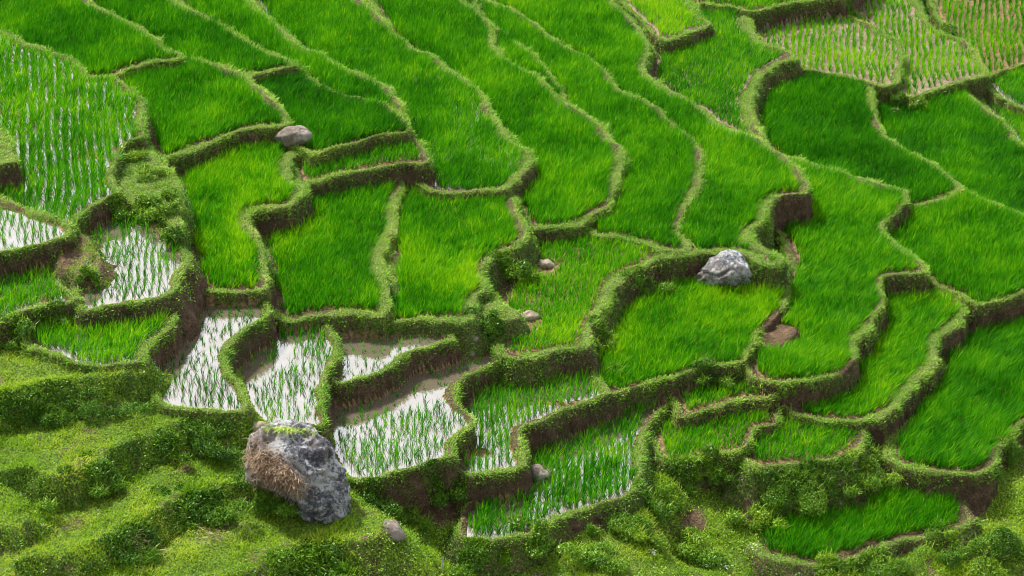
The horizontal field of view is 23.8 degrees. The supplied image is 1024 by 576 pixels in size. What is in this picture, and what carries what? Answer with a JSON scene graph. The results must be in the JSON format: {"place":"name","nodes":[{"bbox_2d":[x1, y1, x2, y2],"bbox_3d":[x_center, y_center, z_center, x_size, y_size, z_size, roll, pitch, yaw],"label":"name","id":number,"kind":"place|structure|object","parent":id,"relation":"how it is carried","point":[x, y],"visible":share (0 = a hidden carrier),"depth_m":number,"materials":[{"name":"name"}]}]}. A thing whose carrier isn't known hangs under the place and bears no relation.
{"place":"outdoors","nodes":[
{"label":"outdoors","id":0,"kind":"place"},
{"bbox_2d":[0,0,1023,575],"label":"hillside","id":1,"kind":"structure","parent":0,"point":[780,334],"depth_m":81.57,"materials":[{"name":"green plant"}]},
{"bbox_2d":[0,307,40,350],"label":"shrub","id":2,"kind":"object","parent":1,"relation":"on","point":[29,327],"visible":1,"depth_m":84.77,"materials":[{"name":"green plant"}]},
{"bbox_2d":[0,384,47,427],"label":"shrub","id":3,"kind":"object","parent":1,"relation":"on","point":[6,405],"visible":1,"depth_m":82.24,"materials":[{"name":"green plant"}]},
{"bbox_2d":[0,193,78,277],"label":"rice terrace","id":4,"kind":"structure","parent":1,"relation":"on","point":[31,236],"depth_m":88.40,"materials":[{"name":"liquid"}]},
{"bbox_2d":[0,260,84,344],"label":"rice terrace","id":5,"kind":"structure","parent":1,"relation":"on","point":[37,286],"depth_m":86.15,"materials":[{"name":"plant"}]},
{"bbox_2d":[30,298,71,333],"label":"shrub","id":6,"kind":"object","parent":5,"relation":"on","point":[60,320],"visible":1,"depth_m":85.59,"materials":[{"name":"green plant"}]},
{"bbox_2d":[13,376,85,430],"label":"shrub","id":7,"kind":"object","parent":1,"relation":"on","point":[55,417],"visible":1,"depth_m":82.37,"materials":[{"name":"green plant"}]},
{"bbox_2d":[0,27,155,235],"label":"rice terrace","id":8,"kind":"structure","parent":1,"relation":"on","point":[68,122],"depth_m":96.11,"materials":[{"name":"plant"}]},
{"bbox_2d":[0,126,24,190],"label":"rice terrace","id":9,"kind":"structure","parent":8,"relation":"on","point":[10,167],"depth_m":91.86,"materials":[{"name":"green plant"}]},
{"bbox_2d":[36,445,129,513],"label":"shrub","id":10,"kind":"object","parent":1,"relation":"on","point":[111,485],"visible":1,"depth_m":80.12,"materials":[{"name":"green plant"}]},
{"bbox_2d":[72,261,105,287],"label":"shrub","id":11,"kind":"object","parent":1,"relation":"on","point":[84,270],"visible":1,"depth_m":86.82,"materials":[{"name":"green plant"}]},
{"bbox_2d":[0,0,186,83],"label":"rice terrace","id":12,"kind":"structure","parent":1,"relation":"on","point":[92,37],"depth_m":105.64,"materials":[{"name":"green plant"}]},
{"bbox_2d":[19,308,184,371],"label":"rice terrace","id":13,"kind":"structure","parent":1,"relation":"on","point":[157,340],"depth_m":84.81,"materials":[{"name":"plant"}]},
{"bbox_2d":[77,384,154,424],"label":"shrub","id":14,"kind":"object","parent":1,"relation":"on","point":[87,406],"visible":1,"depth_m":82.43,"materials":[{"name":"green plant"}]},
{"bbox_2d":[103,509,163,568],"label":"shrub","id":15,"kind":"object","parent":1,"relation":"on","point":[150,556],"visible":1,"depth_m":78.33,"materials":[{"name":"green plant"}]},
{"bbox_2d":[70,206,209,342],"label":"rice terrace","id":16,"kind":"structure","parent":1,"relation":"on","point":[153,272],"depth_m":87.76,"materials":[{"name":"liquid"}]},
{"bbox_2d":[107,187,164,225],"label":"shrub","id":17,"kind":"object","parent":16,"relation":"on","point":[145,203],"visible":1,"depth_m":91.30,"materials":[{"name":"green plant"}]},
{"bbox_2d":[152,423,191,463],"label":"shrub","id":18,"kind":"object","parent":1,"relation":"on","point":[165,440],"visible":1,"depth_m":81.78,"materials":[{"name":"green plant"}]},
{"bbox_2d":[0,0,375,575],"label":"weeds","id":19,"kind":"object","parent":1,"relation":"on","point":[117,455],"visible":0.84,"depth_m":80.81,"materials":[{"name":"green plant"}]},
{"bbox_2d":[145,478,233,528],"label":"shrub","id":20,"kind":"object","parent":1,"relation":"on","point":[211,495],"visible":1,"depth_m":80.21,"materials":[{"name":"green plant"}]},
{"bbox_2d":[92,0,301,83],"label":"rice terrace","id":21,"kind":"structure","parent":1,"relation":"on","point":[177,25],"depth_m":106.87,"materials":[{"name":"green plant"}]},
{"bbox_2d":[121,42,294,175],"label":"rice terrace","id":22,"kind":"structure","parent":1,"relation":"on","point":[199,109],"depth_m":100.00,"materials":[{"name":"green plant"}]},
{"bbox_2d":[176,415,246,465],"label":"shrub","id":23,"kind":"object","parent":1,"relation":"on","point":[209,436],"visible":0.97,"depth_m":82.10,"materials":[{"name":"green plant"}]},
{"bbox_2d":[150,293,278,422],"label":"rice terrace","id":24,"kind":"structure","parent":1,"relation":"on","point":[203,366],"depth_m":85.75,"materials":[{"name":"liquid"}]},
{"bbox_2d":[209,468,298,520],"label":"shrub","id":25,"kind":"object","parent":1,"relation":"on","point":[265,503],"visible":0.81,"depth_m":80.41,"materials":[{"name":"green plant"}]},
{"bbox_2d":[235,320,345,446],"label":"rice terrace","id":26,"kind":"structure","parent":1,"relation":"on","point":[287,374],"depth_m":86.54,"materials":[{"name":"liquid"}]},
{"bbox_2d":[180,0,412,133],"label":"rice terrace","id":27,"kind":"structure","parent":1,"relation":"on","point":[254,22],"depth_m":106.80,"materials":[{"name":"green plant"}]},
{"bbox_2d":[245,418,351,523],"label":"boulder","id":28,"kind":"object","parent":1,"relation":"on","point":[319,466],"visible":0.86,"depth_m":79.99,"materials":[{"name":"grey stone"}]},
{"bbox_2d":[238,434,305,505],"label":"dry straw","id":29,"kind":"object","parent":28,"relation":"on","point":[262,465],"visible":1,"depth_m":79.58,"materials":[{"name":"plant"}]},
{"bbox_2d":[261,423,320,438],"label":"grass tuft","id":30,"kind":"object","parent":28,"relation":"on","point":[285,429],"visible":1,"depth_m":80.09,"materials":[{"name":"plant"}]},
{"bbox_2d":[271,463,315,505],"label":"dry straw","id":31,"kind":"object","parent":28,"relation":"on","point":[290,485],"visible":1,"depth_m":79.40,"materials":[{"name":"plant"}]},
{"bbox_2d":[265,529,359,575],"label":"shrub","id":32,"kind":"object","parent":1,"relation":"on","point":[322,568],"visible":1,"depth_m":78.82,"materials":[{"name":"green plant"}]},
{"bbox_2d":[259,176,408,339],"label":"rice terrace","id":33,"kind":"structure","parent":1,"relation":"on","point":[328,262],"depth_m":92.70,"materials":[{"name":"green plant"}]},
{"bbox_2d":[176,136,314,309],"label":"rice terrace","id":34,"kind":"structure","parent":33,"relation":"on","point":[243,198],"depth_m":94.41,"materials":[{"name":"green plant"}]},
{"bbox_2d":[118,138,196,251],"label":"rice terrace","id":35,"kind":"structure","parent":34,"relation":"on","point":[131,186],"depth_m":92.73,"materials":[{"name":"green plant"}]},
{"bbox_2d":[115,142,152,161],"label":"shrub","id":36,"kind":"object","parent":35,"relation":"on","point":[134,156],"visible":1,"depth_m":94.58,"materials":[{"name":"green plant"}]},
{"bbox_2d":[135,163,172,182],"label":"shrub","id":37,"kind":"object","parent":35,"relation":"on","point":[146,169],"visible":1,"depth_m":93.25,"materials":[{"name":"green plant"}]},
{"bbox_2d":[144,198,192,224],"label":"shrub","id":38,"kind":"object","parent":35,"relation":"on","point":[170,208],"visible":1,"depth_m":90.79,"materials":[{"name":"green plant"}]},
{"bbox_2d":[158,223,185,245],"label":"shrub","id":39,"kind":"object","parent":35,"relation":"on","point":[173,233],"visible":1,"depth_m":89.48,"materials":[{"name":"green plant"}]},
{"bbox_2d":[159,185,187,204],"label":"shrub","id":40,"kind":"object","parent":35,"relation":"on","point":[171,193],"visible":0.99,"depth_m":91.75,"materials":[{"name":"green plant"}]},
{"bbox_2d":[354,471,403,517],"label":"shrub","id":41,"kind":"object","parent":1,"relation":"on","point":[372,498],"visible":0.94,"depth_m":82.74,"materials":[{"name":"green plant"}]},
{"bbox_2d":[383,519,405,541],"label":"boulder","id":42,"kind":"object","parent":1,"relation":"on","point":[396,531],"visible":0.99,"depth_m":79.97,"materials":[{"name":"stone"}]},
{"bbox_2d":[254,0,539,202],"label":"rice terrace","id":43,"kind":"structure","parent":1,"relation":"on","point":[473,146],"depth_m":105.48,"materials":[{"name":"plant"}]},
{"bbox_2d":[390,484,434,533],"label":"shrub","id":44,"kind":"object","parent":1,"relation":"on","point":[423,521],"visible":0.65,"depth_m":83.61,"materials":[{"name":"green plant"}]},
{"bbox_2d":[330,349,501,518],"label":"rice terrace","id":45,"kind":"structure","parent":1,"relation":"on","point":[393,436],"depth_m":85.60,"materials":[{"name":"plant"}]},
{"bbox_2d":[331,322,462,407],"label":"rice terrace","id":46,"kind":"structure","parent":45,"relation":"on","point":[381,367],"depth_m":88.64,"materials":[{"name":"liquid"}]},
{"bbox_2d":[415,456,470,510],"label":"shrub","id":47,"kind":"object","parent":45,"relation":"on","point":[441,496],"visible":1,"depth_m":84.06,"materials":[{"name":"green plant"}]},
{"bbox_2d":[384,182,542,360],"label":"rice terrace","id":48,"kind":"structure","parent":45,"relation":"on","point":[442,269],"depth_m":93.70,"materials":[{"name":"green plant"}]},
{"bbox_2d":[293,124,435,200],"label":"rice terrace","id":49,"kind":"structure","parent":48,"relation":"on","point":[408,162],"depth_m":98.29,"materials":[{"name":"green plant"}]},
{"bbox_2d":[253,64,413,167],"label":"rice terrace","id":50,"kind":"structure","parent":49,"relation":"on","point":[335,123],"depth_m":100.49,"materials":[{"name":"green plant"}]},
{"bbox_2d":[274,125,312,147],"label":"boulder","id":51,"kind":"object","parent":50,"relation":"on","point":[287,136],"visible":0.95,"depth_m":98.58,"materials":[{"name":"stone"}]},
{"bbox_2d":[484,246,543,280],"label":"shrub","id":52,"kind":"object","parent":48,"relation":"on","point":[521,267],"visible":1,"depth_m":93.99,"materials":[{"name":"green plant"}]},
{"bbox_2d":[447,533,514,575],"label":"shrub","id":53,"kind":"object","parent":1,"relation":"on","point":[470,564],"visible":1,"depth_m":82.39,"materials":[{"name":"green plant"}]},
{"bbox_2d":[365,0,632,242],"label":"rice terrace","id":54,"kind":"structure","parent":1,"relation":"on","point":[581,169],"depth_m":104.95,"materials":[{"name":"green plant"}]},
{"bbox_2d":[464,0,570,103],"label":"rice terrace","id":55,"kind":"structure","parent":1,"relation":"on","point":[527,58],"depth_m":111.19,"materials":[{"name":"green plant"}]},
{"bbox_2d":[459,366,617,505],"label":"rice terrace","id":56,"kind":"structure","parent":1,"relation":"on","point":[514,426],"depth_m":87.62,"materials":[{"name":"plant"}]},
{"bbox_2d":[442,394,673,575],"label":"rice terrace","id":57,"kind":"structure","parent":1,"relation":"on","point":[632,433],"depth_m":85.03,"materials":[{"name":"plant"}]},
{"bbox_2d":[532,464,551,482],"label":"boulder","id":58,"kind":"object","parent":57,"relation":"on","point":[537,470],"visible":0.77,"depth_m":85.70,"materials":[{"name":"stone"}]},
{"bbox_2d":[504,513,581,558],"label":"shrub","id":59,"kind":"object","parent":57,"relation":"on","point":[545,539],"visible":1,"depth_m":82.82,"materials":[{"name":"green plant"}]},
{"bbox_2d":[475,0,707,254],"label":"rice terrace","id":60,"kind":"structure","parent":1,"relation":"on","point":[664,182],"depth_m":103.82,"materials":[{"name":"green plant"}]},
{"bbox_2d":[570,538,630,575],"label":"shrub","id":61,"kind":"object","parent":1,"relation":"on","point":[602,560],"visible":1,"depth_m":82.66,"materials":[{"name":"green plant"}]},
{"bbox_2d":[584,506,666,548],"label":"shrub","id":62,"kind":"object","parent":1,"relation":"on","point":[630,524],"visible":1,"depth_m":84.04,"materials":[{"name":"green plant"}]},
{"bbox_2d":[486,0,812,290],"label":"rice terrace","id":63,"kind":"structure","parent":1,"relation":"on","point":[757,190],"depth_m":102.36,"materials":[{"name":"green plant"}]},
{"bbox_2d":[631,477,676,526],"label":"shrub","id":64,"kind":"object","parent":1,"relation":"on","point":[654,504],"visible":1,"depth_m":85.46,"materials":[{"name":"green plant"}]},
{"bbox_2d":[614,0,714,54],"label":"rice terrace","id":65,"kind":"structure","parent":1,"relation":"on","point":[671,25],"depth_m":116.74,"materials":[{"name":"green plant"}]},
{"bbox_2d":[652,480,687,514],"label":"shrub","id":66,"kind":"object","parent":1,"relation":"on","point":[679,499],"visible":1,"depth_m":86.41,"materials":[{"name":"green plant"}]},
{"bbox_2d":[663,449,724,495],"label":"shrub","id":67,"kind":"object","parent":1,"relation":"on","point":[689,488],"visible":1,"depth_m":87.31,"materials":[{"name":"green plant"}]},
{"bbox_2d":[597,253,792,415],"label":"rice terrace","id":68,"kind":"structure","parent":1,"relation":"on","point":[663,340],"depth_m":92.47,"materials":[{"name":"green plant"}]},
{"bbox_2d":[488,231,666,388],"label":"rice terrace","id":69,"kind":"structure","parent":68,"relation":"on","point":[573,288],"depth_m":93.09,"materials":[{"name":"green plant"}]},
{"bbox_2d":[481,292,530,342],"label":"bush","id":70,"kind":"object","parent":69,"relation":"on","point":[515,325],"depth_m":90.72,"materials":[{"name":"green plant"}]},
{"bbox_2d":[464,304,505,342],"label":"shrub","id":71,"kind":"object","parent":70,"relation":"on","point":[493,328],"visible":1,"depth_m":90.30,"materials":[{"name":"green plant"}]},
{"bbox_2d":[521,310,539,320],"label":"boulder","id":72,"kind":"object","parent":69,"relation":"on","point":[530,315],"visible":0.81,"depth_m":91.92,"materials":[{"name":"stone"}]},
{"bbox_2d":[618,263,679,296],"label":"shrub","id":73,"kind":"object","parent":69,"relation":"on","point":[669,287],"visible":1,"depth_m":95.05,"materials":[{"name":"green plant"}]},
{"bbox_2d":[586,315,617,351],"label":"shrub","id":74,"kind":"object","parent":68,"relation":"on","point":[604,327],"visible":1,"depth_m":91.74,"materials":[{"name":"green plant"}]},
{"bbox_2d":[691,353,735,388],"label":"shrub","id":75,"kind":"object","parent":68,"relation":"on","point":[705,363],"visible":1,"depth_m":90.58,"materials":[{"name":"green plant"}]},
{"bbox_2d":[695,249,752,289],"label":"boulder","id":76,"kind":"object","parent":68,"relation":"on","point":[729,267],"visible":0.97,"depth_m":95.37,"materials":[{"name":"stone"}]},
{"bbox_2d":[370,452,1023,575],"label":"weeds","id":77,"kind":"object","parent":1,"relation":"on","point":[414,540],"visible":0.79,"depth_m":84.09,"materials":[{"name":"green plant"}]},
{"bbox_2d":[665,524,728,568],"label":"shrub","id":78,"kind":"object","parent":1,"relation":"on","point":[715,554],"visible":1,"depth_m":85.33,"materials":[{"name":"green plant"}]},
{"bbox_2d":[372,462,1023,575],"bbox_3d":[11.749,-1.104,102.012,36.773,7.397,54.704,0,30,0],"label":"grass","id":79,"kind":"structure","parent":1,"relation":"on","point":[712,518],"depth_m":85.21,"materials":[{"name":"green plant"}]},
{"bbox_2d":[651,395,785,491],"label":"rice terrace","id":80,"kind":"structure","parent":1,"relation":"on","point":[734,436],"depth_m":88.68,"materials":[{"name":"green plant"}]},
{"bbox_2d":[701,439,738,482],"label":"shrub","id":81,"kind":"object","parent":80,"relation":"on","point":[714,451],"visible":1,"depth_m":87.58,"materials":[{"name":"green plant"}]},
{"bbox_2d":[666,375,779,428],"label":"rice terrace","id":82,"kind":"structure","parent":1,"relation":"on","point":[701,403],"depth_m":90.04,"materials":[{"name":"green plant"}]},
{"bbox_2d":[647,4,804,144],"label":"rice terrace","id":83,"kind":"structure","parent":1,"relation":"on","point":[733,71],"depth_m":113.67,"materials":[{"name":"green plant"}]},
{"bbox_2d":[724,501,789,532],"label":"shrub","id":84,"kind":"object","parent":1,"relation":"on","point":[733,516],"visible":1,"depth_m":86.80,"materials":[{"name":"green plant"}]},
{"bbox_2d":[692,0,866,30],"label":"rice terrace","id":85,"kind":"structure","parent":1,"relation":"on","point":[770,12],"depth_m":119.80,"materials":[{"name":"green plant"}]},
{"bbox_2d":[720,403,893,523],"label":"rice terrace","id":86,"kind":"structure","parent":1,"relation":"on","point":[791,443],"depth_m":88.20,"materials":[{"name":"green plant"}]},
{"bbox_2d":[759,483,793,515],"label":"shrub","id":87,"kind":"object","parent":86,"relation":"on","point":[763,503],"visible":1,"depth_m":87.34,"materials":[{"name":"green plant"}]},
{"bbox_2d":[758,453,830,516],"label":"shrub","id":88,"kind":"object","parent":86,"relation":"on","point":[805,503],"visible":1,"depth_m":87.21,"materials":[{"name":"green plant"}]},
{"bbox_2d":[780,449,883,499],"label":"shrub","id":89,"kind":"object","parent":86,"relation":"on","point":[849,489],"visible":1,"depth_m":87.72,"materials":[{"name":"green plant"}]},
{"bbox_2d":[846,441,903,488],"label":"shrub","id":90,"kind":"object","parent":86,"relation":"on","point":[877,470],"visible":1,"depth_m":88.56,"materials":[{"name":"green plant"}]},
{"bbox_2d":[758,11,908,104],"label":"rice terrace","id":91,"kind":"structure","parent":1,"relation":"on","point":[853,47],"depth_m":117.29,"materials":[{"name":"green plant"}]},
{"bbox_2d":[742,152,931,406],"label":"rice terrace","id":92,"kind":"structure","parent":1,"relation":"on","point":[851,262],"depth_m":97.13,"materials":[{"name":"green plant"}]},
{"bbox_2d":[814,547,862,575],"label":"shrub","id":93,"kind":"object","parent":1,"relation":"on","point":[832,558],"visible":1,"depth_m":84.96,"materials":[{"name":"green plant"}]},
{"bbox_2d":[759,68,965,208],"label":"rice terrace","id":94,"kind":"structure","parent":1,"relation":"on","point":[811,116],"depth_m":109.19,"materials":[{"name":"green plant"}]},
{"bbox_2d":[743,482,982,575],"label":"rice terrace","id":95,"kind":"structure","parent":1,"relation":"on","point":[895,520],"depth_m":86.72,"materials":[{"name":"green plant"}]},
{"bbox_2d":[841,542,894,575],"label":"shrub","id":96,"kind":"object","parent":1,"relation":"on","point":[852,560],"visible":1,"depth_m":85.36,"materials":[{"name":"green plant"}]},
{"bbox_2d":[783,283,972,441],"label":"rice terrace","id":97,"kind":"structure","parent":1,"relation":"on","point":[901,370],"depth_m":92.94,"materials":[{"name":"green plant"}]},
{"bbox_2d":[858,540,936,575],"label":"shrub","id":98,"kind":"object","parent":1,"relation":"on","point":[894,570],"visible":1,"depth_m":85.25,"materials":[{"name":"green plant"}]},
{"bbox_2d":[856,0,992,104],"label":"rice terrace","id":99,"kind":"structure","parent":1,"relation":"on","point":[939,61],"depth_m":117.83,"materials":[{"name":"green plant"}]},
{"bbox_2d":[876,88,1023,212],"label":"rice terrace","id":100,"kind":"structure","parent":1,"relation":"on","point":[966,139],"depth_m":110.35,"materials":[{"name":"plant"}]},
{"bbox_2d":[888,91,929,116],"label":"shrub","id":101,"kind":"object","parent":100,"relation":"on","point":[898,97],"visible":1,"depth_m":113.44,"materials":[{"name":"green plant"}]},
{"bbox_2d":[924,519,976,559],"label":"shrub","id":102,"kind":"object","parent":1,"relation":"on","point":[963,554],"visible":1,"depth_m":86.51,"materials":[{"name":"green plant"}]},
{"bbox_2d":[940,22,960,36],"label":"shrub","id":103,"kind":"object","parent":1,"relation":"on","point":[946,26],"visible":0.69,"depth_m":121.01,"materials":[{"name":"green plant"}]},
{"bbox_2d":[879,313,1023,507],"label":"rice terrace","id":104,"kind":"structure","parent":1,"relation":"on","point":[962,417],"depth_m":90.93,"materials":[{"name":"green plant"}]},
{"bbox_2d":[889,187,1023,332],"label":"rice terrace","id":105,"kind":"structure","parent":1,"relation":"on","point":[968,246],"depth_m":100.28,"materials":[{"name":"green plant"}]},
{"bbox_2d":[923,0,1023,81],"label":"rice terrace","id":106,"kind":"structure","parent":1,"relation":"on","point":[992,31],"depth_m":122.08,"materials":[{"name":"green plant"}]},
{"bbox_2d":[937,523,1023,575],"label":"shrub","id":107,"kind":"object","parent":1,"relation":"on","point":[1000,548],"visible":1,"depth_m":86.31,"materials":[{"name":"green plant"}]},
{"bbox_2d":[977,91,1023,143],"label":"rice terrace","id":108,"kind":"structure","parent":1,"relation":"on","point":[1015,117],"depth_m":114.23,"materials":[{"name":"plant"}]},
{"bbox_2d":[989,64,1023,116],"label":"rice terrace","id":109,"kind":"structure","parent":1,"relation":"on","point":[1009,89],"depth_m":115.89,"materials":[{"name":"plant"}]},
{"bbox_2d":[992,426,1023,467],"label":"shrub","id":110,"kind":"object","parent":1,"relation":"on","point":[1015,451],"visible":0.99,"depth_m":89.95,"materials":[{"name":"green plant"}]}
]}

